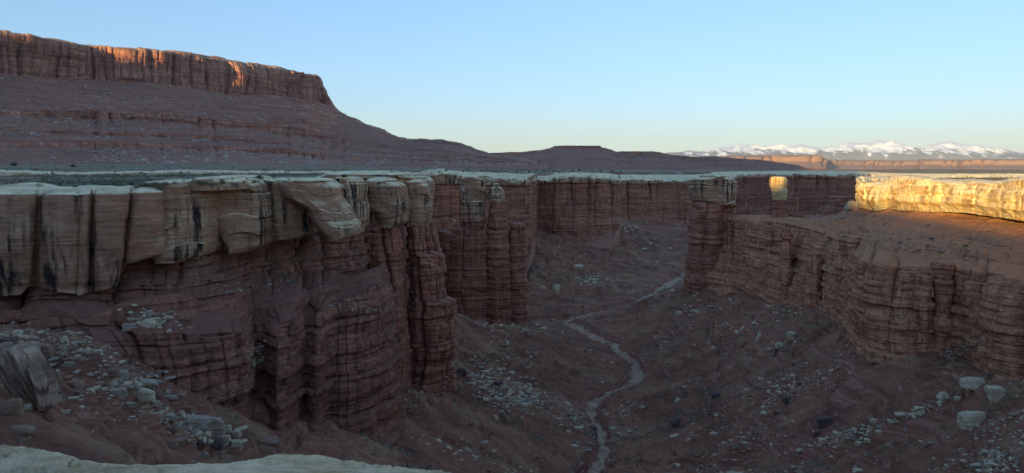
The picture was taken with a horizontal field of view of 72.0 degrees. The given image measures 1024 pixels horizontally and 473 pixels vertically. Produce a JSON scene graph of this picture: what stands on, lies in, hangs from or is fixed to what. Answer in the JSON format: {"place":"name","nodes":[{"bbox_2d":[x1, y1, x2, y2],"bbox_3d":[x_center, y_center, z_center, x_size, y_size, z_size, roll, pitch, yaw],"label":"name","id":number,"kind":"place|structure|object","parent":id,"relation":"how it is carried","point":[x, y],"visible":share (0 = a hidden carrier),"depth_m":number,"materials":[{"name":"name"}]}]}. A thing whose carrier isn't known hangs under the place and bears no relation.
{"place":"outdoors","nodes":[
{"label":"outdoors","id":0,"kind":"place"},
{"bbox_2d":[0,182,165,296],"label":"canyon cliff","id":1,"kind":"structure","parent":0,"point":[77,240],"depth_m":89.35,"materials":[{"name":"stone"}]},
{"bbox_2d":[0,235,407,445],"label":"canyon cliff","id":2,"kind":"structure","parent":0,"point":[322,362],"depth_m":103.47,"materials":[{"name":"brown stone"}]},
{"bbox_2d":[122,323,136,331],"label":"boulder","id":3,"kind":"object","parent":2,"relation":"on","point":[126,327],"visible":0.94,"depth_m":87.81,"materials":[{"name":"stone"}]},
{"bbox_2d":[138,318,156,327],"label":"boulder","id":4,"kind":"object","parent":2,"relation":"on","point":[149,322],"visible":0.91,"depth_m":88.50,"materials":[{"name":"stone"}]},
{"bbox_2d":[117,304,192,332],"bbox_3d":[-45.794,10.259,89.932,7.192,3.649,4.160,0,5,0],"label":"rubble","id":5,"kind":"object","parent":2,"relation":"on","point":[159,325],"visible":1,"depth_m":89.15,"materials":[{"name":"stone"}]},
{"bbox_2d":[139,179,224,263],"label":"sandstone block","id":6,"kind":"structure","parent":2,"relation":"on","point":[191,227],"depth_m":97.89,"materials":[{"name":"beige stone"}]},
{"bbox_2d":[177,313,189,321],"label":"boulder","id":7,"kind":"object","parent":2,"relation":"on","point":[186,317],"visible":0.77,"depth_m":91.45,"materials":[{"name":"stone"}]},
{"bbox_2d":[216,178,274,253],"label":"sandstone block","id":8,"kind":"structure","parent":2,"relation":"on","point":[245,221],"depth_m":105.93,"materials":[{"name":"beige stone"}]},
{"bbox_2d":[188,175,271,190],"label":"sandstone block","id":9,"kind":"structure","parent":8,"relation":"on","point":[194,185],"depth_m":101.33,"materials":[{"name":"stone"}]},
{"bbox_2d":[232,339,269,363],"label":"rubble","id":10,"kind":"object","parent":2,"relation":"on","point":[257,343],"visible":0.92,"depth_m":102.35,"materials":[{"name":"stone"}]},
{"bbox_2d":[266,178,317,239],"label":"sandstone block","id":11,"kind":"structure","parent":2,"relation":"on","point":[291,220],"depth_m":115.17,"materials":[{"name":"stone"}]},
{"bbox_2d":[210,272,405,299],"bbox_3d":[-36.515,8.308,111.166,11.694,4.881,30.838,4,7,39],"label":"rubble","id":12,"kind":"object","parent":2,"relation":"on","point":[240,290],"visible":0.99,"depth_m":111.09,"materials":[{"name":"stone"}]},
{"bbox_2d":[280,177,364,239],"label":"sandstone block","id":13,"kind":"structure","parent":2,"relation":"on","point":[323,203],"depth_m":112.54,"materials":[{"name":"beige stone"}]},
{"bbox_2d":[335,176,369,226],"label":"sandstone block","id":14,"kind":"structure","parent":2,"relation":"on","point":[355,193],"depth_m":134.41,"materials":[{"name":"stone"}]},
{"bbox_2d":[319,296,401,313],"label":"rubble","id":15,"kind":"object","parent":2,"relation":"on","point":[367,311],"visible":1,"depth_m":116.15,"materials":[{"name":"stone"}]},
{"bbox_2d":[0,445,450,472],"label":"rock ledge","id":16,"kind":"object","parent":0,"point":[19,459],"visible":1,"depth_m":4.55,"materials":[{"name":"stone"}]},
{"bbox_2d":[0,30,548,169],"bbox_3d":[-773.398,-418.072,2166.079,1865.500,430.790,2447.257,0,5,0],"label":"mesa","id":17,"kind":"structure","parent":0,"point":[27,57],"depth_m":2046.56,"materials":[{"name":"brown stone"}]},
{"bbox_2d":[0,45,549,168],"bbox_3d":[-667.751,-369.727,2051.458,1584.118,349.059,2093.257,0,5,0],"label":"rubble","id":18,"kind":"object","parent":17,"relation":"on","point":[206,159],"visible":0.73,"depth_m":1907.90,"materials":[{"name":"stone"}]},
{"bbox_2d":[0,215,1023,472],"bbox_3d":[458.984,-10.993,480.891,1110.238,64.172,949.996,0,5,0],"label":"canyon floor","id":19,"kind":"structure","parent":0,"point":[866,389],"depth_m":151.69,"materials":[{"name":"soil"}]},
{"bbox_2d":[0,337,17,344],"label":"boulder","id":20,"kind":"object","parent":19,"relation":"on","point":[8,339],"visible":0.23,"depth_m":72.54,"materials":[{"name":"stone"}]},
{"bbox_2d":[0,398,24,415],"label":"boulder","id":21,"kind":"object","parent":19,"relation":"on","point":[13,406],"visible":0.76,"depth_m":56.33,"materials":[{"name":"stone"}]},
{"bbox_2d":[0,342,33,399],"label":"leaning slab","id":22,"kind":"structure","parent":19,"relation":"on","point":[12,380],"depth_m":61.32,"materials":[{"name":"stone"}]},
{"bbox_2d":[9,424,37,435],"bbox_3d":[-37.304,14.825,53.827,2.089,0.837,1.061,0,5,0],"label":"boulder","id":23,"kind":"object","parent":19,"relation":"on","point":[25,430],"visible":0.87,"depth_m":53.56,"materials":[{"name":"stone"}]},
{"bbox_2d":[24,403,32,410],"bbox_3d":[-41.957,14.791,60.955,1.197,0.688,0.846,2,6,16],"label":"boulder","id":24,"kind":"object","parent":19,"relation":"on","point":[28,406],"visible":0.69,"depth_m":60.70,"materials":[{"name":"stone"}]},
{"bbox_2d":[5,341,64,410],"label":"leaning slab","id":25,"kind":"structure","parent":19,"relation":"on","point":[24,356],"depth_m":62.21,"materials":[{"name":"stone"}]},
{"bbox_2d":[27,364,51,408],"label":"leaning slab","id":26,"kind":"structure","parent":19,"relation":"on","point":[38,379],"depth_m":60.78,"materials":[{"name":"stone"}]},
{"bbox_2d":[40,343,54,358],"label":"boulder","id":27,"kind":"object","parent":19,"relation":"on","point":[48,349],"visible":0.58,"depth_m":74.47,"materials":[{"name":"stone"}]},
{"bbox_2d":[13,323,91,376],"bbox_3d":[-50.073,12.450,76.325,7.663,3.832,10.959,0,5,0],"label":"rubble","id":28,"kind":"object","parent":19,"relation":"on","point":[57,352],"visible":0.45,"depth_m":75.78,"materials":[{"name":"stone"}]},
{"bbox_2d":[64,361,74,366],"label":"boulder","id":29,"kind":"object","parent":19,"relation":"on","point":[69,363],"visible":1,"depth_m":75.27,"materials":[{"name":"stone"}]},
{"bbox_2d":[65,379,85,389],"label":"boulder","id":30,"kind":"object","parent":19,"relation":"on","point":[80,384],"visible":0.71,"depth_m":73.13,"materials":[{"name":"stone"}]},
{"bbox_2d":[108,367,120,377],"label":"boulder","id":31,"kind":"object","parent":19,"relation":"on","point":[114,372],"visible":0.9,"depth_m":76.95,"materials":[{"name":"stone"}]},
{"bbox_2d":[111,387,127,400],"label":"boulder","id":32,"kind":"object","parent":19,"relation":"on","point":[120,393],"visible":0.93,"depth_m":74.90,"materials":[{"name":"stone"}]},
{"bbox_2d":[72,364,175,415],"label":"rubble","id":33,"kind":"object","parent":19,"relation":"on","point":[166,392],"visible":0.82,"depth_m":77.82,"materials":[{"name":"stone"}]},
{"bbox_2d":[120,369,129,380],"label":"boulder","id":34,"kind":"object","parent":19,"relation":"on","point":[124,373],"visible":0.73,"depth_m":77.57,"materials":[{"name":"stone"}]},
{"bbox_2d":[53,355,201,407],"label":"rubble","id":35,"kind":"object","parent":19,"relation":"on","point":[180,394],"visible":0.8,"depth_m":79.45,"materials":[{"name":"stone"}]},
{"bbox_2d":[138,387,155,402],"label":"boulder","id":36,"kind":"object","parent":19,"relation":"on","point":[146,395],"visible":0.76,"depth_m":76.99,"materials":[{"name":"stone"}]},
{"bbox_2d":[140,378,158,387],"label":"boulder","id":37,"kind":"object","parent":19,"relation":"on","point":[150,383],"visible":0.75,"depth_m":79.28,"materials":[{"name":"stone"}]},
{"bbox_2d":[166,414,176,422],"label":"boulder","id":38,"kind":"object","parent":19,"relation":"on","point":[173,417],"visible":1,"depth_m":74.40,"materials":[{"name":"stone"}]},
{"bbox_2d":[166,439,178,448],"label":"boulder","id":39,"kind":"object","parent":19,"relation":"on","point":[173,444],"visible":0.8,"depth_m":72.85,"materials":[{"name":"stone"}]},
{"bbox_2d":[177,437,187,445],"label":"boulder","id":40,"kind":"object","parent":19,"relation":"on","point":[183,441],"visible":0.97,"depth_m":73.50,"materials":[{"name":"stone"}]},
{"bbox_2d":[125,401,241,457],"bbox_3d":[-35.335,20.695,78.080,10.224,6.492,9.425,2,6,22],"label":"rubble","id":41,"kind":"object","parent":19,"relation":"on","point":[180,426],"visible":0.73,"depth_m":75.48,"materials":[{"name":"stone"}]},
{"bbox_2d":[184,406,198,412],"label":"boulder","id":42,"kind":"object","parent":19,"relation":"on","point":[191,409],"visible":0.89,"depth_m":83.19,"materials":[{"name":"stone"}]},
{"bbox_2d":[128,403,255,460],"bbox_3d":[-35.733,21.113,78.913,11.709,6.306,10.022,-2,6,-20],"label":"rubble","id":43,"kind":"object","parent":19,"relation":"on","point":[181,412],"visible":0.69,"depth_m":76.84,"materials":[{"name":"stone"}]},
{"bbox_2d":[196,440,205,449],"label":"boulder","id":44,"kind":"object","parent":19,"relation":"on","point":[201,444],"visible":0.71,"depth_m":75.17,"materials":[{"name":"stone"}]},
{"bbox_2d":[185,415,225,436],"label":"boulder","id":45,"kind":"object","parent":19,"relation":"on","point":[215,425],"visible":0.83,"depth_m":77.26,"materials":[{"name":"stone"}]},
{"bbox_2d":[210,437,223,451],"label":"boulder","id":46,"kind":"object","parent":19,"relation":"on","point":[217,444],"visible":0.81,"depth_m":76.80,"materials":[{"name":"stone"}]},
{"bbox_2d":[218,434,230,442],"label":"boulder","id":47,"kind":"object","parent":19,"relation":"on","point":[225,438],"visible":0.66,"depth_m":79.85,"materials":[{"name":"stone"}]},
{"bbox_2d":[231,439,241,446],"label":"boulder","id":48,"kind":"object","parent":19,"relation":"on","point":[236,443],"visible":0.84,"depth_m":79.38,"materials":[{"name":"stone"}]},
{"bbox_2d":[256,436,278,445],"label":"boulder","id":49,"kind":"object","parent":19,"relation":"on","point":[270,440],"visible":0.91,"depth_m":85.98,"materials":[{"name":"stone"}]},
{"bbox_2d":[364,177,413,387],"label":"rock pillar","id":50,"kind":"object","parent":19,"relation":"on","point":[389,201],"visible":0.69,"depth_m":148.11,"materials":[{"name":"brown stone"}]},
{"bbox_2d":[414,176,434,202],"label":"sandstone block","id":51,"kind":"structure","parent":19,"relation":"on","point":[429,181],"depth_m":177.66,"materials":[{"name":"stone"}]},
{"bbox_2d":[404,179,457,395],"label":"rock pillar","id":52,"kind":"object","parent":19,"relation":"on","point":[431,308],"visible":0.84,"depth_m":157.65,"materials":[{"name":"brown stone"}]},
{"bbox_2d":[428,219,444,286],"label":"rock pillar","id":53,"kind":"object","parent":19,"relation":"on","point":[433,233],"visible":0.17,"depth_m":175.05,"materials":[{"name":"stone"}]},
{"bbox_2d":[438,229,451,295],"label":"rock tower","id":54,"kind":"structure","parent":19,"relation":"on","point":[444,236],"depth_m":270.27,"materials":[{"name":"stone"}]},
{"bbox_2d":[457,368,466,375],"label":"boulder","id":55,"kind":"object","parent":19,"relation":"on","point":[461,371],"visible":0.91,"depth_m":179.91,"materials":[{"name":"stone"}]},
{"bbox_2d":[447,175,488,323],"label":"rock tower","id":56,"kind":"structure","parent":19,"relation":"on","point":[467,282],"depth_m":265.00,"materials":[{"name":"brown stone"}]},
{"bbox_2d":[441,348,550,419],"bbox_3d":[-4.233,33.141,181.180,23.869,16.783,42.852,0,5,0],"label":"rubble","id":57,"kind":"object","parent":19,"relation":"on","point":[496,397],"visible":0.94,"depth_m":174.01,"materials":[{"name":"stone"}]},
{"bbox_2d":[486,183,511,324],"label":"rock tower","id":58,"kind":"structure","parent":19,"relation":"on","point":[499,311],"depth_m":265.45,"materials":[{"name":"stone"}]},
{"bbox_2d":[0,215,1023,472],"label":"rubble","id":59,"kind":"object","parent":19,"relation":"on","point":[566,413],"visible":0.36,"depth_m":141.85,"materials":[{"name":"grey stone"}]},
{"bbox_2d":[509,222,529,322],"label":"rock tower","id":60,"kind":"structure","parent":19,"relation":"on","point":[518,243],"depth_m":267.52,"materials":[{"name":"stone"}]},
{"bbox_2d":[18,222,1023,472],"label":"scrub","id":61,"kind":"object","parent":19,"relation":"on","point":[510,423],"visible":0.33,"depth_m":167.81,"materials":[{"name":"green plant"}]},
{"bbox_2d":[503,389,544,410],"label":"rubble","id":62,"kind":"object","parent":19,"relation":"on","point":[528,401],"visible":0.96,"depth_m":170.34,"materials":[{"name":"stone"}]},
{"bbox_2d":[538,273,684,472],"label":"dry wash","id":63,"kind":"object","parent":19,"relation":"on","point":[592,406],"visible":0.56,"depth_m":219.50},
{"bbox_2d":[531,273,684,472],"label":"rubble","id":64,"kind":"object","parent":63,"relation":"on","point":[602,398],"visible":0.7,"depth_m":195.84,"materials":[{"name":"stone"}]},
{"bbox_2d":[618,215,646,239],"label":"rubble","id":65,"kind":"object","parent":19,"relation":"on","point":[625,227],"visible":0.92,"depth_m":517.95,"materials":[{"name":"stone"}]},
{"bbox_2d":[670,417,680,426],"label":"boulder","id":66,"kind":"object","parent":19,"relation":"on","point":[675,421],"visible":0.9,"depth_m":166.62,"materials":[{"name":"stone"}]},
{"bbox_2d":[683,174,737,293],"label":"rock butte","id":67,"kind":"object","parent":19,"relation":"on","point":[712,197],"visible":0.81,"depth_m":256.74,"materials":[{"name":"brown stone"}]},
{"bbox_2d":[744,199,749,214],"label":"rock pinnacle","id":68,"kind":"object","parent":19,"relation":"on","point":[746,210],"visible":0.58,"depth_m":431.43,"materials":[{"name":"stone"}]},
{"bbox_2d":[656,313,847,418],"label":"rubble","id":69,"kind":"object","parent":19,"relation":"on","point":[732,377],"visible":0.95,"depth_m":174.92,"materials":[{"name":"stone"}]},
{"bbox_2d":[604,404,924,466],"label":"rubble","id":70,"kind":"object","parent":19,"relation":"on","point":[771,445],"visible":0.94,"depth_m":130.45,"materials":[{"name":"stone"}]},
{"bbox_2d":[763,225,773,269],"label":"rock pillar","id":71,"kind":"object","parent":19,"relation":"on","point":[768,241],"visible":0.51,"depth_m":225.84,"materials":[{"name":"stone"}]},
{"bbox_2d":[779,227,794,302],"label":"rock pillar","id":72,"kind":"object","parent":19,"relation":"on","point":[787,272],"visible":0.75,"depth_m":208.54,"materials":[{"name":"stone"}]},
{"bbox_2d":[781,396,793,403],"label":"boulder","id":73,"kind":"object","parent":19,"relation":"on","point":[786,399],"visible":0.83,"depth_m":146.34,"materials":[{"name":"stone"}]},
{"bbox_2d":[620,422,959,472],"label":"rubble","id":74,"kind":"object","parent":19,"relation":"on","point":[782,460],"visible":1,"depth_m":126.49,"materials":[{"name":"stone"}]},
{"bbox_2d":[787,331,796,340],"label":"boulder","id":75,"kind":"object","parent":19,"relation":"on","point":[790,334],"visible":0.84,"depth_m":175.55,"materials":[{"name":"stone"}]},
{"bbox_2d":[787,193,799,216],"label":"rock pinnacle","id":76,"kind":"object","parent":19,"relation":"on","point":[792,204],"visible":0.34,"depth_m":421.44,"materials":[{"name":"stone"}]},
{"bbox_2d":[689,415,910,472],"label":"rubble","id":77,"kind":"object","parent":19,"relation":"on","point":[845,451],"visible":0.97,"depth_m":131.75,"materials":[{"name":"stone"}]},
{"bbox_2d":[817,416,832,428],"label":"boulder","id":78,"kind":"object","parent":19,"relation":"on","point":[823,422],"visible":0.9,"depth_m":126.94,"materials":[{"name":"stone"}]},
{"bbox_2d":[784,415,890,454],"bbox_3d":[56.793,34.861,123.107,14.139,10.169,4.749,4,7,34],"label":"rubble","id":79,"kind":"object","parent":19,"relation":"on","point":[849,432],"visible":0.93,"depth_m":121.20,"materials":[{"name":"stone"}]},
{"bbox_2d":[828,195,848,214],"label":"rock pinnacle","id":80,"kind":"object","parent":19,"relation":"on","point":[843,200],"visible":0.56,"depth_m":264.38,"materials":[{"name":"stone"}]},
{"bbox_2d":[830,234,860,324],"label":"rock pillar","id":81,"kind":"object","parent":19,"relation":"on","point":[849,243],"visible":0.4,"depth_m":165.79,"materials":[{"name":"stone"}]},
{"bbox_2d":[844,200,856,212],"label":"boulder","id":82,"kind":"object","parent":19,"relation":"on","point":[850,205],"visible":0.65,"depth_m":220.22,"materials":[{"name":"stone"}]},
{"bbox_2d":[812,213,966,258],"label":"rubble","id":83,"kind":"object","parent":19,"relation":"on","point":[950,242],"visible":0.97,"depth_m":148.67,"materials":[{"name":"stone"}]},
{"bbox_2d":[866,393,968,431],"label":"rubble","id":84,"kind":"object","parent":19,"relation":"on","point":[913,415],"visible":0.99,"depth_m":114.88,"materials":[{"name":"stone"}]},
{"bbox_2d":[912,274,935,349],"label":"rock pillar","id":85,"kind":"object","parent":19,"relation":"on","point":[923,304],"visible":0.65,"depth_m":130.80,"materials":[{"name":"stone"}]},
{"bbox_2d":[929,260,956,353],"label":"rock pillar","id":86,"kind":"object","parent":19,"relation":"on","point":[942,272],"visible":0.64,"depth_m":128.98,"materials":[{"name":"stone"}]},
{"bbox_2d":[936,391,949,400],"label":"boulder","id":87,"kind":"object","parent":19,"relation":"on","point":[942,395],"visible":1,"depth_m":114.53,"materials":[{"name":"stone"}]},
{"bbox_2d":[934,338,1000,362],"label":"rubble","id":88,"kind":"object","parent":19,"relation":"on","point":[950,351],"visible":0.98,"depth_m":126.99,"materials":[{"name":"stone"}]},
{"bbox_2d":[957,411,985,429],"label":"boulder","id":89,"kind":"object","parent":19,"relation":"on","point":[969,419],"visible":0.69,"depth_m":102.58,"materials":[{"name":"stone"}]},
{"bbox_2d":[959,377,985,390],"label":"boulder","id":90,"kind":"object","parent":19,"relation":"on","point":[971,383],"visible":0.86,"depth_m":112.25,"materials":[{"name":"stone"}]},
{"bbox_2d":[970,463,982,471],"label":"boulder","id":91,"kind":"object","parent":19,"relation":"on","point":[973,466],"visible":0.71,"depth_m":86.86,"materials":[{"name":"stone"}]},
{"bbox_2d":[973,300,987,365],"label":"rock pillar","id":92,"kind":"object","parent":19,"relation":"on","point":[985,331],"visible":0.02,"depth_m":119.82,"materials":[{"name":"stone"}]},
{"bbox_2d":[970,449,1018,472],"bbox_3d":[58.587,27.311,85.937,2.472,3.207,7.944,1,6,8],"label":"rubble","id":93,"kind":"object","parent":19,"relation":"on","point":[983,452],"visible":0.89,"depth_m":84.86,"materials":[{"name":"stone"}]},
{"bbox_2d":[984,385,1005,401],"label":"boulder","id":94,"kind":"object","parent":19,"relation":"on","point":[995,393],"visible":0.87,"depth_m":106.99,"materials":[{"name":"stone"}]},
{"bbox_2d":[989,449,1001,457],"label":"boulder","id":95,"kind":"object","parent":19,"relation":"on","point":[992,453],"visible":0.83,"depth_m":86.35,"materials":[{"name":"stone"}]},
{"bbox_2d":[0,164,1023,258],"bbox_3d":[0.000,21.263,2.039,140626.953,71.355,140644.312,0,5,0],"label":"plateau","id":96,"kind":"structure","parent":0,"point":[411,169],"depth_m":901.77,"materials":[{"name":"stone"}]},
{"bbox_2d":[0,170,432,175],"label":"rock ledge","id":97,"kind":"object","parent":96,"relation":"on","point":[31,173],"visible":0.58,"depth_m":258.11,"materials":[{"name":"stone"}]},
{"bbox_2d":[317,170,415,183],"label":"sandstone block","id":98,"kind":"structure","parent":96,"relation":"on","point":[402,177],"depth_m":152.10,"materials":[{"name":"stone"}]},
{"bbox_2d":[0,164,1012,184],"bbox_3d":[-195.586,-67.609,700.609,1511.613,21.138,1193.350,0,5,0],"label":"scrub","id":99,"kind":"object","parent":96,"relation":"on","point":[114,177],"visible":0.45,"depth_m":210.84,"materials":[{"name":"green plant"}]},
{"bbox_2d":[0,0,1023,152],"label":"sky","id":100,"kind":"structure","parent":0,"point":[490,76],"materials":[{"name":"blue"}]},
{"bbox_2d":[421,168,622,271],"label":"canyon cliff","id":101,"kind":"structure","parent":0,"point":[578,205],"depth_m":418.13,"materials":[{"name":"brown stone"}]},
{"bbox_2d":[489,147,826,169],"bbox_3d":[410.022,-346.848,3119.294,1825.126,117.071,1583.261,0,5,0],"label":"hills","id":102,"kind":"structure","parent":0,"point":[577,158],"depth_m":2823.27,"materials":[{"name":"brown stone"}]},
{"bbox_2d":[553,145,601,147],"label":"flat butte","id":103,"kind":"object","parent":102,"relation":"on","point":[567,146],"visible":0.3,"depth_m":3245.53,"materials":[{"name":"stone"}]},
{"bbox_2d":[617,173,736,224],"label":"canyon cliff","id":104,"kind":"structure","parent":0,"point":[650,198],"depth_m":627.78,"materials":[{"name":"brown stone"}]},
{"bbox_2d":[665,140,1023,159],"bbox_3d":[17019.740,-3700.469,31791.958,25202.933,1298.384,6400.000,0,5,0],"label":"mountains","id":105,"kind":"structure","parent":0,"point":[889,150],"depth_m":29923.75,"materials":[{"name":"white snow"}]},
{"bbox_2d":[705,155,1023,169],"bbox_3d":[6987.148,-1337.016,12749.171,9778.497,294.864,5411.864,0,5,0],"label":"tableland","id":106,"kind":"structure","parent":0,"point":[812,161],"depth_m":12155.15,"materials":[{"name":"stone"}]},
{"bbox_2d":[707,207,1023,380],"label":"canyon cliff","id":107,"kind":"structure","parent":0,"point":[879,314],"depth_m":139.11,"materials":[{"name":"brown stone"}]},
{"bbox_2d":[769,177,787,217],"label":"balanced rock","id":108,"kind":"object","parent":107,"relation":"on","point":[778,187],"visible":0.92,"depth_m":241.54,"materials":[{"name":"stone"}]},
{"bbox_2d":[804,251,823,309],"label":"rock pillar","id":109,"kind":"object","parent":107,"relation":"attached to","point":[814,272],"visible":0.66,"depth_m":187.28,"materials":[{"name":"stone"}]},
{"bbox_2d":[855,175,1023,220],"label":"sandstone ledge","id":110,"kind":"object","parent":107,"relation":"on","point":[1004,198],"visible":1,"depth_m":156.90,"materials":[{"name":"beige stone"}]},
{"bbox_2d":[710,171,1023,215],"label":"canyon cliff","id":111,"kind":"structure","parent":0,"point":[811,189],"depth_m":735.12,"materials":[{"name":"brown stone"}]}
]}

